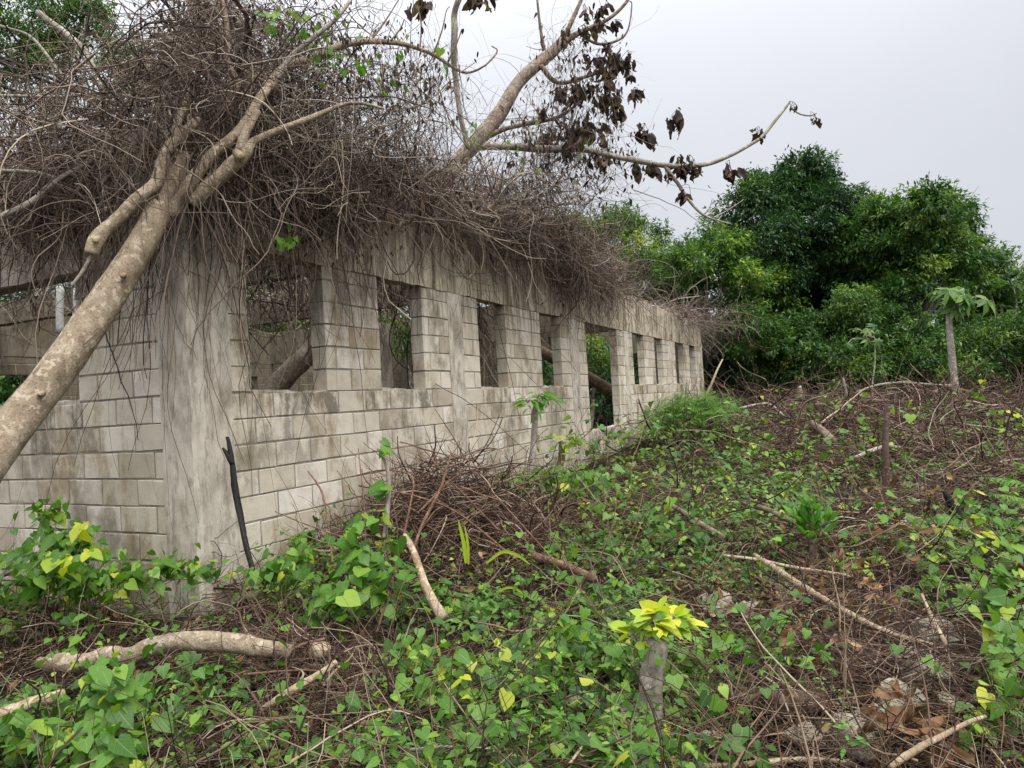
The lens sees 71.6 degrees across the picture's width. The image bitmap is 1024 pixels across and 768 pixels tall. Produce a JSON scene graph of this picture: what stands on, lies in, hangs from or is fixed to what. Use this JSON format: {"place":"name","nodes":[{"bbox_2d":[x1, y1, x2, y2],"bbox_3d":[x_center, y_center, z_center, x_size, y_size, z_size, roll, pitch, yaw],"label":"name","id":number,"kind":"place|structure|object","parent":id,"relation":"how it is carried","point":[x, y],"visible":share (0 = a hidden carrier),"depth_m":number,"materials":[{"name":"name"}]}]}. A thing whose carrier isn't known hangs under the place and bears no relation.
{"place":"outdoors","nodes":[
{"label":"outdoors","id":0,"kind":"place"},
{"bbox_2d":[0,387,1023,767],"bbox_3d":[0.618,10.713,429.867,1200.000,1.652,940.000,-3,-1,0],"label":"ground","id":1,"kind":"structure","parent":0,"point":[548,595],"depth_m":4.78,"materials":[{"name":"soil"}]},
{"bbox_2d":[0,282,74,392],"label":"shrub","id":2,"kind":"object","parent":1,"relation":"on","point":[13,379],"depth_m":16.95,"materials":[{"name":"green plant"}]},
{"bbox_2d":[0,0,127,295],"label":"broadleaf tree","id":3,"kind":"object","parent":1,"relation":"on","point":[38,35],"visible":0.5,"depth_m":15.05,"materials":[{"name":"green plant"}]},
{"bbox_2d":[40,521,111,653],"bbox_3d":[-2.727,1.283,4.430,0.399,0.839,0.571,-2,-2,-44],"label":"creeper","id":4,"kind":"object","parent":1,"relation":"on","point":[79,531],"visible":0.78,"depth_m":4.35,"materials":[{"name":"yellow plant"}]},
{"bbox_2d":[0,655,173,767],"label":"creeper","id":5,"kind":"object","parent":1,"relation":"on","point":[121,748],"visible":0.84,"depth_m":2.73,"materials":[{"name":"green plant"}]},
{"bbox_2d":[79,27,166,124],"bbox_3d":[-9.000,-3.279,17.055,2.040,10.316,2.220,-2,-2,-44],"label":"broadleaf tree","id":6,"kind":"object","parent":1,"relation":"on","point":[95,59],"visible":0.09,"depth_m":16.82,"materials":[{"name":"green plant"}]},
{"bbox_2d":[35,630,292,673],"bbox_3d":[-1.853,1.381,3.663,1.478,0.221,0.200,-4,-1,9],"label":"fallen log","id":7,"kind":"object","parent":1,"relation":"on","point":[206,641],"visible":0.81,"depth_m":3.59,"materials":[{"name":"beige wood"}]},
{"bbox_2d":[125,534,316,635],"bbox_3d":[-1.873,1.333,4.612,1.308,0.635,0.640,-3,-1,0],"label":"creeper","id":8,"kind":"object","parent":1,"relation":"on","point":[274,566],"visible":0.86,"depth_m":4.53,"materials":[{"name":"green plant"}]},
{"bbox_2d":[222,436,254,570],"bbox_3d":[-1.868,0.841,4.886,0.429,0.960,0.075,-5,-2,44],"label":"charred stick","id":9,"kind":"object","parent":1,"relation":"on","point":[229,455],"visible":0.91,"depth_m":4.93,"materials":[{"name":"black wood"}]},
{"bbox_2d":[0,0,497,482],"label":"leaning tree","id":10,"kind":"object","parent":1,"relation":"on","point":[30,403],"visible":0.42,"depth_m":4.61,"materials":[{"name":"brown plant"}]},
{"bbox_2d":[246,283,311,387],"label":"shrub","id":11,"kind":"object","parent":1,"relation":"on","point":[275,331],"visible":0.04,"depth_m":20.05,"materials":[{"name":"green plant"}]},
{"bbox_2d":[254,660,337,715],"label":"fallen branch","id":12,"kind":"object","parent":1,"relation":"on","point":[310,678],"visible":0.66,"depth_m":3.22,"materials":[{"name":"brown wood"}]},
{"bbox_2d":[308,641,330,659],"bbox_3d":[-1.019,1.406,3.746,0.113,0.093,0.085,-2,-2,-32],"label":"cut stump","id":13,"kind":"object","parent":1,"relation":"on","point":[316,647],"visible":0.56,"depth_m":3.71,"materials":[{"name":"brown wood"}]},
{"bbox_2d":[0,55,704,616],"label":"ruined building","id":14,"kind":"structure","parent":1,"relation":"on","point":[124,507],"depth_m":6.13,"materials":[{"name":"concrete"}]},
{"bbox_2d":[56,284,76,333],"bbox_3d":[-5.728,-0.960,9.126,0.122,0.644,0.284,-4,-1,13],"label":"white post","id":15,"kind":"object","parent":14,"relation":"in","point":[59,315],"visible":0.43,"depth_m":9.00,"materials":[{"name":"paint"}]},
{"bbox_2d":[0,0,679,381],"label":"vine tangle","id":16,"kind":"object","parent":14,"relation":"on","point":[42,164],"visible":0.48,"depth_m":5.37,"materials":[{"name":"brown plant"}]},
{"bbox_2d":[254,5,587,258],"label":"vine leaves","id":17,"kind":"object","parent":16,"relation":"attached to","point":[289,244],"visible":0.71,"depth_m":5.60,"materials":[{"name":"green plant"}]},
{"bbox_2d":[0,0,696,533],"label":"hanging vines","id":18,"kind":"object","parent":14,"relation":"hanging from","point":[482,334],"visible":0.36,"depth_m":5.20,"materials":[{"name":"brown plant"}]},
{"bbox_2d":[0,0,754,403],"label":"vine web","id":19,"kind":"object","parent":14,"relation":"attached to","point":[358,158],"visible":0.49,"depth_m":5.79},
{"bbox_2d":[261,0,821,389],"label":"dead tree","id":20,"kind":"object","parent":14,"relation":"on","point":[682,169],"visible":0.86,"depth_m":9.86,"materials":[{"name":"brown wood"}]},
{"bbox_2d":[0,0,709,316],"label":"withered leaves","id":21,"kind":"object","parent":20,"relation":"hanging from","point":[547,163],"visible":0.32,"depth_m":6.37,"materials":[{"name":"brown plant"}]},
{"bbox_2d":[617,249,782,395],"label":"corner vines","id":22,"kind":"object","parent":14,"relation":"attached to","point":[685,310],"visible":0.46,"depth_m":20.61,"materials":[{"name":"brown plant"}]},
{"bbox_2d":[299,438,420,656],"bbox_3d":[-0.905,0.998,4.183,0.731,1.314,0.782,-2,-2,-34],"label":"creeper","id":23,"kind":"object","parent":1,"relation":"on","point":[358,574],"visible":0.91,"depth_m":4.14,"materials":[{"name":"green plant"}]},
{"bbox_2d":[380,308,413,388],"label":"shrub","id":24,"kind":"object","parent":1,"relation":"on","point":[402,349],"visible":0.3,"depth_m":15.22,"materials":[{"name":"green plant"}]},
{"bbox_2d":[410,745,490,751],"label":"fallen branch","id":25,"kind":"object","parent":1,"relation":"on","point":[414,750],"visible":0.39,"depth_m":2.62,"materials":[{"name":"brown wood"}]},
{"bbox_2d":[368,617,535,764],"bbox_3d":[-0.277,1.373,3.250,0.532,0.464,1.090,-2,-2,-34],"label":"creeper","id":26,"kind":"object","parent":1,"relation":"on","point":[420,680],"visible":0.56,"depth_m":3.22,"materials":[{"name":"green plant"}]},
{"bbox_2d":[458,520,469,563],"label":"grass tuft","id":27,"kind":"object","parent":1,"relation":"on","point":[466,552],"visible":1,"depth_m":4.33,"materials":[{"name":"green plant"}]},
{"bbox_2d":[227,405,750,632],"bbox_3d":[0.272,0.845,6.223,3.375,1.392,4.978,-4,-1,26],"label":"brush pile","id":28,"kind":"object","parent":1,"relation":"on","point":[467,494],"visible":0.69,"depth_m":6.25,"materials":[{"name":"brown wood"}]},
{"bbox_2d":[403,533,447,620],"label":"fallen branch","id":29,"kind":"object","parent":28,"relation":"on","point":[432,599],"visible":0.88,"depth_m":4.06,"materials":[{"name":"brown wood"}]},
{"bbox_2d":[672,504,725,539],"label":"fallen branch","id":30,"kind":"object","parent":28,"relation":"on","point":[701,524],"visible":0.78,"depth_m":5.80,"materials":[{"name":"wood"}]},
{"bbox_2d":[486,550,529,597],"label":"grass tuft","id":31,"kind":"object","parent":1,"relation":"on","point":[508,552],"visible":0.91,"depth_m":4.28,"materials":[{"name":"green plant"}]},
{"bbox_2d":[0,367,1023,767],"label":"creeper","id":32,"kind":"object","parent":1,"relation":"on","point":[576,733],"depth_m":4.18,"materials":[{"name":"green plant"}]},
{"bbox_2d":[0,689,64,716],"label":"fallen branch","id":33,"kind":"object","parent":32,"relation":"on","point":[16,705],"visible":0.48,"depth_m":3.08,"materials":[{"name":"brown wood"}]},
{"bbox_2d":[741,501,795,524],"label":"fallen branch","id":34,"kind":"object","parent":32,"relation":"on","point":[763,508],"visible":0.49,"depth_m":6.24,"materials":[{"name":"brown wood"}]},
{"bbox_2d":[723,554,850,577],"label":"fallen branch","id":35,"kind":"object","parent":32,"relation":"on","point":[773,562],"visible":0.7,"depth_m":4.79,"materials":[{"name":"brown wood"}]},
{"bbox_2d":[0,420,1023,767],"bbox_3d":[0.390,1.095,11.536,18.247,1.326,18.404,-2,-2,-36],"label":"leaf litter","id":36,"kind":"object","parent":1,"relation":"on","point":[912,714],"visible":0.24,"depth_m":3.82,"materials":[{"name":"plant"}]},
{"bbox_2d":[0,264,1023,405],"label":"wood","id":37,"kind":"object","parent":1,"relation":"on","point":[6,390],"depth_m":27.00,"materials":[{"name":"green plant"}]},
{"bbox_2d":[0,431,1023,767],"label":"weeds","id":38,"kind":"object","parent":1,"relation":"on","point":[560,713],"visible":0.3,"depth_m":3.08,"materials":[{"name":"green plant"}]},
{"bbox_2d":[0,323,1023,767],"bbox_3d":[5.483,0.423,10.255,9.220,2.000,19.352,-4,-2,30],"label":"cut brush","id":39,"kind":"object","parent":1,"relation":"on","point":[932,449],"visible":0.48,"depth_m":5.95,"materials":[{"name":"brown plant"}]},
{"bbox_2d":[740,402,783,415],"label":"fallen branch","id":40,"kind":"object","parent":39,"relation":"on","point":[758,404],"visible":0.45,"depth_m":15.96,"materials":[{"name":"grey wood"}]},
{"bbox_2d":[809,420,836,444],"bbox_3d":[5.038,0.765,11.553,0.129,0.266,2.377,-4,-1,16],"label":"fallen log","id":41,"kind":"object","parent":39,"relation":"on","point":[824,432],"visible":0.79,"depth_m":11.20,"materials":[{"name":"brown wood"}]},
{"bbox_2d":[854,444,902,459],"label":"fallen branch","id":42,"kind":"object","parent":39,"relation":"on","point":[870,450],"visible":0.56,"depth_m":9.28,"materials":[{"name":"grey wood"}]},
{"bbox_2d":[857,381,951,392],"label":"fallen branch","id":43,"kind":"object","parent":39,"relation":"on","point":[887,383],"visible":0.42,"depth_m":18.20,"materials":[{"name":"wood"}]},
{"bbox_2d":[887,715,986,767],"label":"fallen branch","id":44,"kind":"object","parent":39,"relation":"on","point":[914,751],"visible":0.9,"depth_m":2.38,"materials":[{"name":"brown wood"}]},
{"bbox_2d":[500,655,530,681],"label":"sapling","id":45,"kind":"object","parent":1,"relation":"on","point":[520,674],"visible":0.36,"depth_m":3.36,"materials":[{"name":"green plant"}]},
{"bbox_2d":[513,391,565,499],"bbox_3d":[0.348,0.827,8.661,0.622,1.483,0.519,-4,-1,15],"label":"sprouting pole","id":46,"kind":"object","parent":1,"relation":"on","point":[537,406],"visible":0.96,"depth_m":8.57,"materials":[{"name":"green plant"}]},
{"bbox_2d":[541,337,553,385],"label":"shrub","id":47,"kind":"object","parent":1,"relation":"on","point":[546,372],"visible":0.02,"depth_m":21.90,"materials":[{"name":"green plant"}]},
{"bbox_2d":[478,464,625,512],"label":"creeper","id":48,"kind":"object","parent":1,"relation":"on","point":[586,478],"visible":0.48,"depth_m":7.54,"materials":[{"name":"green plant"}]},
{"bbox_2d":[511,539,596,582],"bbox_3d":[0.258,1.332,5.385,0.102,0.101,1.309,-3,-1,-26],"label":"fallen log","id":49,"kind":"object","parent":1,"relation":"on","point":[540,559],"visible":0.63,"depth_m":5.22,"materials":[{"name":"brown wood"}]},
{"bbox_2d":[546,679,566,698],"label":"rock","id":50,"kind":"object","parent":1,"relation":"on","point":[550,695],"visible":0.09,"depth_m":3.35,"materials":[{"name":"stone"}]},
{"bbox_2d":[549,433,586,497],"bbox_3d":[0.734,1.105,9.203,0.505,0.920,0.455,-3,-1,0],"label":"sprouting pole","id":51,"kind":"object","parent":1,"relation":"on","point":[563,447],"visible":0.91,"depth_m":9.15,"materials":[{"name":"green plant"}]},
{"bbox_2d":[566,690,587,709],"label":"rock","id":52,"kind":"object","parent":1,"relation":"on","point":[571,698],"visible":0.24,"depth_m":3.27,"materials":[{"name":"stone"}]},
{"bbox_2d":[547,333,610,427],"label":"shrub","id":53,"kind":"object","parent":1,"relation":"on","point":[600,353],"visible":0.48,"depth_m":16.98,"materials":[{"name":"green plant"}]},
{"bbox_2d":[540,345,649,416],"bbox_3d":[1.451,-0.222,15.112,3.669,2.098,0.319,-3,-2,-31],"label":"fallen log","id":54,"kind":"object","parent":1,"relation":"on","point":[594,380],"visible":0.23,"depth_m":15.20,"materials":[{"name":"wood"}]},
{"bbox_2d":[549,199,663,297],"bbox_3d":[3.391,-3.055,26.461,4.508,8.164,4.508,-2,-2,-43],"label":"broadleaf tree","id":55,"kind":"object","parent":1,"relation":"on","point":[639,227],"visible":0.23,"depth_m":26.00,"materials":[{"name":"green plant"}]},
{"bbox_2d":[588,344,638,424],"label":"shrub","id":56,"kind":"object","parent":1,"relation":"on","point":[608,403],"visible":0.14,"depth_m":19.15,"materials":[{"name":"green plant"}]},
{"bbox_2d":[582,725,655,767],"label":"sapling","id":57,"kind":"object","parent":1,"relation":"on","point":[626,732],"visible":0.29,"depth_m":2.59,"materials":[{"name":"green plant"}]},
{"bbox_2d":[527,605,714,693],"bbox_3d":[0.483,1.302,3.568,1.104,0.412,0.626,-4,-1,24],"label":"creeper","id":58,"kind":"object","parent":1,"relation":"on","point":[560,645],"visible":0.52,"depth_m":3.55,"materials":[{"name":"green plant"}]},
{"bbox_2d":[610,700,633,719],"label":"rock","id":59,"kind":"object","parent":1,"relation":"on","point":[619,710],"visible":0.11,"depth_m":3.12,"materials":[{"name":"stone"}]},
{"bbox_2d":[633,353,638,382],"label":"shrub","id":60,"kind":"object","parent":1,"relation":"on","point":[635,366],"visible":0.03,"depth_m":29.85,"materials":[{"name":"green plant"}]},
{"bbox_2d":[608,595,709,736],"bbox_3d":[0.651,1.254,3.071,0.409,0.634,0.278,-3,-1,-11],"label":"sprouting stump","id":61,"kind":"object","parent":1,"relation":"on","point":[645,620],"visible":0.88,"depth_m":3.02,"materials":[{"name":"grey plant"}]},
{"bbox_2d":[629,217,695,304],"bbox_3d":[6.437,-3.021,30.358,3.822,8.211,3.340,-2,-2,-33],"label":"broadleaf tree","id":62,"kind":"object","parent":1,"relation":"on","point":[658,231],"visible":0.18,"depth_m":30.13,"materials":[{"name":"green plant"}]},
{"bbox_2d":[631,387,760,440],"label":"clump","id":63,"kind":"object","parent":1,"relation":"on","point":[707,413],"visible":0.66,"depth_m":13.97,"materials":[{"name":"green plant"}]},
{"bbox_2d":[696,730,721,753],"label":"rock","id":64,"kind":"object","parent":1,"relation":"on","point":[704,732],"visible":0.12,"depth_m":2.77,"materials":[{"name":"stone"}]},
{"bbox_2d":[697,590,732,616],"bbox_3d":[1.245,1.349,4.346,0.230,0.189,0.222,-10,15,-26],"label":"rock","id":65,"kind":"object","parent":1,"relation":"on","point":[720,602],"visible":0.34,"depth_m":4.28,"materials":[{"name":"stone"}]},
{"bbox_2d":[702,329,741,397],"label":"shrub","id":66,"kind":"object","parent":1,"relation":"on","point":[706,368],"visible":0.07,"depth_m":25.44,"materials":[{"name":"green plant"}]},
{"bbox_2d":[711,748,738,761],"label":"rock","id":67,"kind":"object","parent":1,"relation":"on","point":[715,753],"visible":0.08,"depth_m":2.70,"materials":[{"name":"stone"}]},
{"bbox_2d":[642,213,815,402],"bbox_3d":[7.676,-2.639,24.402,6.036,6.934,4.992,-3,-1,0],"label":"broadleaf tree","id":68,"kind":"object","parent":1,"relation":"on","point":[704,251],"visible":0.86,"depth_m":23.83,"materials":[{"name":"green plant"}]},
{"bbox_2d":[701,306,788,401],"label":"shrub","id":69,"kind":"object","parent":1,"relation":"on","point":[729,365],"visible":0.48,"depth_m":24.11,"materials":[{"name":"green plant"}]},
{"bbox_2d":[739,600,758,624],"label":"rock","id":70,"kind":"object","parent":1,"relation":"on","point":[744,601],"visible":0.29,"depth_m":4.15,"materials":[{"name":"stone"}]},
{"bbox_2d":[678,757,851,767],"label":"fallen branch","id":71,"kind":"object","parent":1,"relation":"on","point":[771,760],"visible":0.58,"depth_m":2.52,"materials":[{"name":"brown wood"}]},
{"bbox_2d":[719,352,814,402],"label":"shrub","id":72,"kind":"object","parent":1,"relation":"on","point":[742,371],"visible":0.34,"depth_m":23.61,"materials":[{"name":"green plant"}]},
{"bbox_2d":[750,609,790,663],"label":"sapling","id":73,"kind":"object","parent":1,"relation":"on","point":[773,619],"visible":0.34,"depth_m":3.60,"materials":[{"name":"green plant"}]},
{"bbox_2d":[721,687,827,718],"bbox_3d":[1.095,1.333,2.957,0.431,0.122,0.144,-4,-1,14],"label":"rotten log","id":74,"kind":"object","parent":1,"relation":"on","point":[781,700],"visible":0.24,"depth_m":2.92,"materials":[{"name":"brown wood"}]},
{"bbox_2d":[758,469,816,502],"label":"sapling","id":75,"kind":"object","parent":1,"relation":"on","point":[790,477],"visible":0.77,"depth_m":7.33,"materials":[{"name":"green plant"}]},
{"bbox_2d":[767,333,832,397],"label":"shrub","id":76,"kind":"object","parent":1,"relation":"on","point":[789,366],"visible":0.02,"depth_m":24.11,"materials":[{"name":"green plant"}]},
{"bbox_2d":[700,141,903,334],"bbox_3d":[11.061,-4.314,27.280,7.965,10.000,7.436,-3,-1,0],"label":"broadleaf tree","id":77,"kind":"object","parent":1,"relation":"on","point":[787,203],"visible":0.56,"depth_m":25.73,"materials":[{"name":"green plant"}]},
{"bbox_2d":[783,722,825,749],"bbox_3d":[1.134,1.366,2.745,0.164,0.075,0.114,2,3,-17],"label":"rock","id":78,"kind":"object","parent":1,"relation":"on","point":[798,728],"visible":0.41,"depth_m":2.73,"materials":[{"name":"stone"}]},
{"bbox_2d":[782,489,839,576],"bbox_3d":[2.220,1.135,5.210,0.500,0.700,0.348,-3,-1,-21],"label":"sapling","id":79,"kind":"object","parent":1,"relation":"on","point":[808,510],"visible":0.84,"depth_m":5.21,"materials":[{"name":"green plant"}]},
{"bbox_2d":[791,346,875,400],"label":"shrub","id":80,"kind":"object","parent":1,"relation":"on","point":[815,383],"visible":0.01,"depth_m":23.43,"materials":[{"name":"green plant"}]},
{"bbox_2d":[753,553,932,645],"bbox_3d":[1.773,1.226,4.224,0.226,0.110,1.759,-3,-1,-8],"label":"fallen branch","id":81,"kind":"object","parent":1,"relation":"on","point":[765,562],"visible":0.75,"depth_m":3.94,"materials":[{"name":"brown wood"}]},
{"bbox_2d":[780,281,917,398],"bbox_3d":[11.082,-1.345,23.012,5.262,3.977,3.686,-2,-2,-43],"label":"shrub","id":82,"kind":"object","parent":1,"relation":"on","point":[822,340],"visible":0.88,"depth_m":22.11,"materials":[{"name":"green plant"}]},
{"bbox_2d":[820,712,877,763],"bbox_3d":[1.310,1.359,2.762,0.214,0.163,0.188,-4,-1,26],"label":"rock","id":83,"kind":"object","parent":1,"relation":"on","point":[850,731],"visible":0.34,"depth_m":2.69,"materials":[{"name":"stone"}]},
{"bbox_2d":[828,551,888,588],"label":"sapling","id":84,"kind":"object","parent":1,"relation":"on","point":[856,557],"visible":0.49,"depth_m":4.85,"materials":[{"name":"green plant"}]},
{"bbox_2d":[844,323,884,393],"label":"sapling","id":85,"kind":"object","parent":1,"relation":"on","point":[876,343],"visible":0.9,"depth_m":19.75,"materials":[{"name":"green plant"}]},
{"bbox_2d":[854,703,893,745],"bbox_3d":[1.470,1.369,2.847,0.168,0.167,0.166,-13,15,-33],"label":"rock","id":86,"kind":"object","parent":1,"relation":"on","point":[857,710],"visible":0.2,"depth_m":2.83,"materials":[{"name":"stone"}]},
{"bbox_2d":[881,404,890,499],"bbox_3d":[4.072,0.771,7.714,0.174,1.102,0.093,-3,-1,0],"label":"wooden post","id":87,"kind":"object","parent":1,"relation":"on","point":[885,446],"visible":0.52,"depth_m":7.69,"materials":[{"name":"grey wood"}]},
{"bbox_2d":[794,155,1007,388],"bbox_3d":[13.972,-3.976,24.851,6.152,8.746,5.247,-2,-2,-41],"label":"broadleaf tree","id":88,"kind":"object","parent":1,"relation":"on","point":[921,260],"visible":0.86,"depth_m":23.50,"materials":[{"name":"green plant"}]},
{"bbox_2d":[879,678,928,706],"bbox_3d":[1.671,1.371,3.050,0.297,0.206,0.154,8,-23,-24],"label":"rock","id":89,"kind":"object","parent":1,"relation":"on","point":[893,703],"visible":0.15,"depth_m":3.02,"materials":[{"name":"stone"}]},
{"bbox_2d":[897,516,934,530],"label":"rock","id":90,"kind":"object","parent":1,"relation":"on","point":[911,524],"visible":0.11,"depth_m":6.20,"materials":[{"name":"stone"}]},
{"bbox_2d":[893,646,952,692],"bbox_3d":[1.917,1.352,3.332,0.258,0.192,0.231,-6,8,19],"label":"rock","id":91,"kind":"object","parent":1,"relation":"on","point":[917,668],"visible":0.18,"depth_m":3.26,"materials":[{"name":"stone"}]},
{"bbox_2d":[866,304,1003,397],"bbox_3d":[13.297,-0.800,22.659,3.703,3.469,4.030,-4,-2,29],"label":"shrub","id":92,"kind":"object","parent":1,"relation":"on","point":[925,345],"visible":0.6,"depth_m":21.93,"materials":[{"name":"green plant"}]},
{"bbox_2d":[920,593,949,647],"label":"fallen branch","id":93,"kind":"object","parent":1,"relation":"on","point":[943,639],"visible":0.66,"depth_m":3.48,"materials":[{"name":"brown wood"}]},
{"bbox_2d":[910,617,962,649],"bbox_3d":[2.256,1.351,3.804,0.207,0.216,0.176,-3,-1,-7],"label":"rock","id":94,"kind":"object","parent":1,"relation":"on","point":[953,641],"visible":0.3,"depth_m":3.74,"materials":[{"name":"stone"}]},
{"bbox_2d":[942,490,962,534],"bbox_3d":[3.755,1.123,6.013,0.171,0.450,0.112,-3,-1,0],"label":"charred stump","id":95,"kind":"object","parent":1,"relation":"on","point":[947,497],"visible":0.39,"depth_m":5.99,"materials":[{"name":"brown wood"}]},
{"bbox_2d":[933,691,975,720],"bbox_3d":[1.897,1.390,3.043,0.149,0.098,0.193,16,-11,32],"label":"rock","id":96,"kind":"object","parent":1,"relation":"on","point":[945,702],"visible":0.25,"depth_m":3.02,"materials":[{"name":"stone"}]},
{"bbox_2d":[925,286,995,396],"bbox_3d":[10.797,-0.795,17.217,1.458,3.188,1.420,-3,-1,0],"label":"sapling","id":97,"kind":"object","parent":1,"relation":"on","point":[956,303],"visible":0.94,"depth_m":16.91,"materials":[{"name":"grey plant"}]},
{"bbox_2d":[938,329,1022,388],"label":"shrub","id":98,"kind":"object","parent":1,"relation":"on","point":[1012,380],"visible":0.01,"depth_m":24.15,"materials":[{"name":"green plant"}]},
{"bbox_2d":[955,531,1023,753],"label":"creeper","id":99,"kind":"object","parent":1,"relation":"on","point":[997,628],"visible":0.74,"depth_m":3.13,"materials":[{"name":"green plant"}]},
{"bbox_2d":[955,309,1023,392],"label":"shrub","id":100,"kind":"object","parent":1,"relation":"on","point":[999,332],"visible":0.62,"depth_m":22.84,"materials":[{"name":"green plant"}]},
{"bbox_2d":[965,240,1023,323],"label":"broadleaf tree","id":101,"kind":"object","parent":1,"relation":"on","point":[1002,267],"visible":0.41,"depth_m":26.55,"materials":[{"name":"green plant"}]},
{"bbox_2d":[969,461,1023,544],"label":"fern","id":102,"kind":"object","parent":1,"relation":"on","point":[1009,482],"visible":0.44,"depth_m":6.13,"materials":[{"name":"green plant"}]},
{"bbox_2d":[0,0,1023,328],"label":"sky","id":103,"kind":"structure","parent":0,"point":[904,90],"materials":[{"name":"grey"}]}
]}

